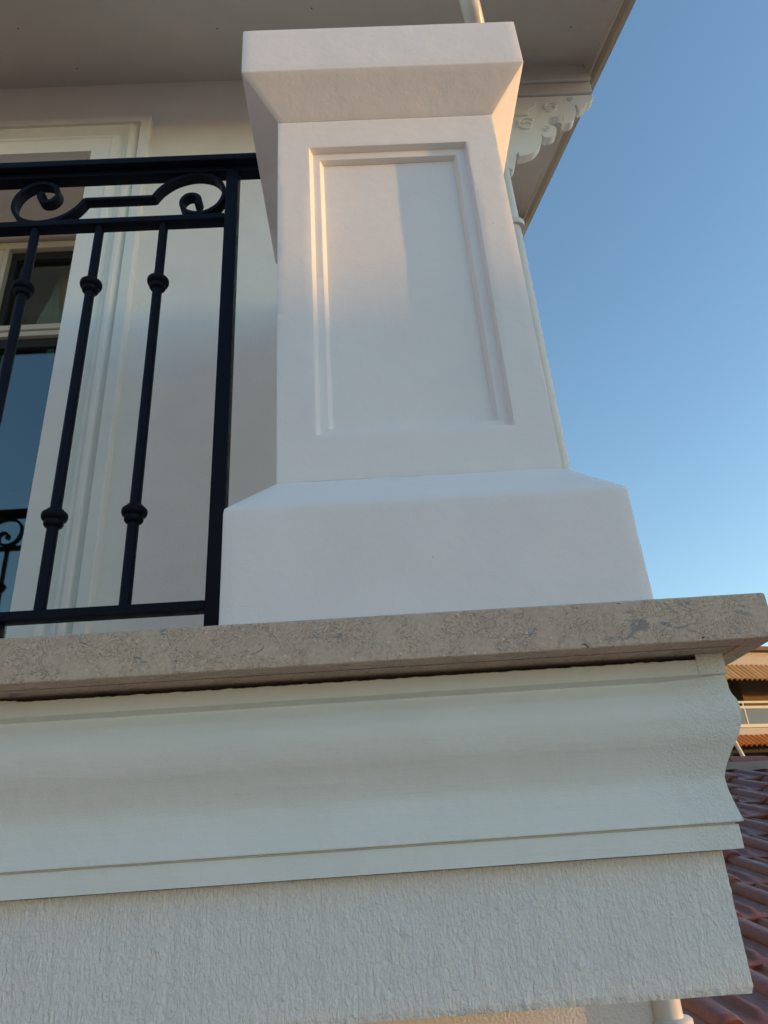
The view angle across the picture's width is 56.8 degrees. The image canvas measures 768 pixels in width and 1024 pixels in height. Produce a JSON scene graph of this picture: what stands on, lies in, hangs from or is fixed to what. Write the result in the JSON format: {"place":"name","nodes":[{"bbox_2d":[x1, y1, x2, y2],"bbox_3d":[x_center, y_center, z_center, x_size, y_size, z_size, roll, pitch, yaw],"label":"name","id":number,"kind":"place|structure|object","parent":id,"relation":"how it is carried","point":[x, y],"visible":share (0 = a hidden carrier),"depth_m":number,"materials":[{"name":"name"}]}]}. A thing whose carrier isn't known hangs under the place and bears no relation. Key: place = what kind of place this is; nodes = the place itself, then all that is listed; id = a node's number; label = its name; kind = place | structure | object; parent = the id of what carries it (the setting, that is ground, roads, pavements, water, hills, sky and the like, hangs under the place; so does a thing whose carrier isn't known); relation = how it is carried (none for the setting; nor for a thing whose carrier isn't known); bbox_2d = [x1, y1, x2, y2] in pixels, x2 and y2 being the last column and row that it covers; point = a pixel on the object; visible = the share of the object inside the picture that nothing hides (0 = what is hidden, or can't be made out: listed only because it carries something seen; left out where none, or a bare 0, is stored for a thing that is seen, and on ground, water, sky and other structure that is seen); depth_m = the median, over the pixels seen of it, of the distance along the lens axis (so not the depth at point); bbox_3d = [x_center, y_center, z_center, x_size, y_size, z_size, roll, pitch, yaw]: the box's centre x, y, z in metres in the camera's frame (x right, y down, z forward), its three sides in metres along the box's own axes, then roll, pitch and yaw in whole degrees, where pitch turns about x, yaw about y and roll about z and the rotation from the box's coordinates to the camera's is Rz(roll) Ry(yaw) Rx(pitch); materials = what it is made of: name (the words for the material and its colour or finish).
{"place":"outdoors","nodes":[
{"label":"outdoors","id":0,"kind":"place"},
{"bbox_2d":[523,0,767,645],"label":"sky","id":1,"kind":"structure","parent":0,"point":[646,242],"materials":[{"name":"blue"}]},
{"label":"ground","id":2,"kind":"structure","parent":0,"visible":0},
{"bbox_2d":[0,0,653,1023],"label":"house","id":3,"kind":"structure","parent":2,"relation":"on","point":[110,78],"depth_m":2.42,"materials":[{"name":"paint"}]},
{"bbox_2d":[0,240,74,351],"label":"window","id":4,"kind":"structure","parent":3,"relation":"in","point":[32,336],"depth_m":2.78,"materials":[{"name":"beige paint"}]},
{"bbox_2d":[36,269,64,361],"bbox_3d":[-1.340,-0.808,2.895,0.130,0.470,0.027,-3,-26,-2],"label":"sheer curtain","id":5,"kind":"object","parent":3,"relation":"hanging from","point":[51,312],"visible":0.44,"depth_m":2.90,"materials":[{"name":"grey fabric"}]},
{"bbox_2d":[62,262,71,313],"bbox_3d":[-1.286,-0.914,2.903,0.069,0.300,0.012,-3,-26,-2],"label":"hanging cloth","id":6,"kind":"object","parent":3,"relation":"hanging from","point":[65,279],"visible":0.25,"depth_m":2.92,"materials":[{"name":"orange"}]},
{"bbox_2d":[0,593,767,1023],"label":"balcony","id":7,"kind":"structure","parent":3,"relation":"attached to","point":[390,817],"depth_m":0.89,"materials":[{"name":"white paint"}]},
{"bbox_2d":[0,153,259,638],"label":"balcony railing","id":8,"kind":"object","parent":7,"relation":"on","point":[39,179],"visible":0.97,"depth_m":1.59,"materials":[{"name":"black metal"}]},
{"bbox_2d":[219,22,653,624],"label":"balcony pillar","id":9,"kind":"structure","parent":7,"relation":"on","point":[419,468],"depth_m":1.27,"materials":[{"name":"white paint"}]},
{"bbox_2d":[459,0,693,1023],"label":"downpipe","id":10,"kind":"object","parent":3,"relation":"attached to","point":[667,1011],"visible":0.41,"depth_m":2.14,"materials":[{"name":"beige metal"}]},
{"bbox_2d":[680,756,767,1023],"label":"roof","id":11,"kind":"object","parent":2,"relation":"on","point":[746,778],"visible":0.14,"depth_m":3.07,"materials":[{"name":"brown tile"}]},
{"bbox_2d":[725,646,767,755],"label":"apartment building","id":12,"kind":"structure","parent":2,"relation":"on","point":[746,675],"depth_m":28.01,"materials":[{"name":"brown paint"}]},
{"bbox_2d":[735,740,744,755],"bbox_3d":[13.147,9.244,25.883,0.470,2.006,0.150,-3,-26,-2],"label":"awning pole","id":13,"kind":"object","parent":12,"relation":"attached to","point":[739,749],"visible":0.19,"depth_m":26.09,"materials":[{"name":"beige metal"}]}
]}

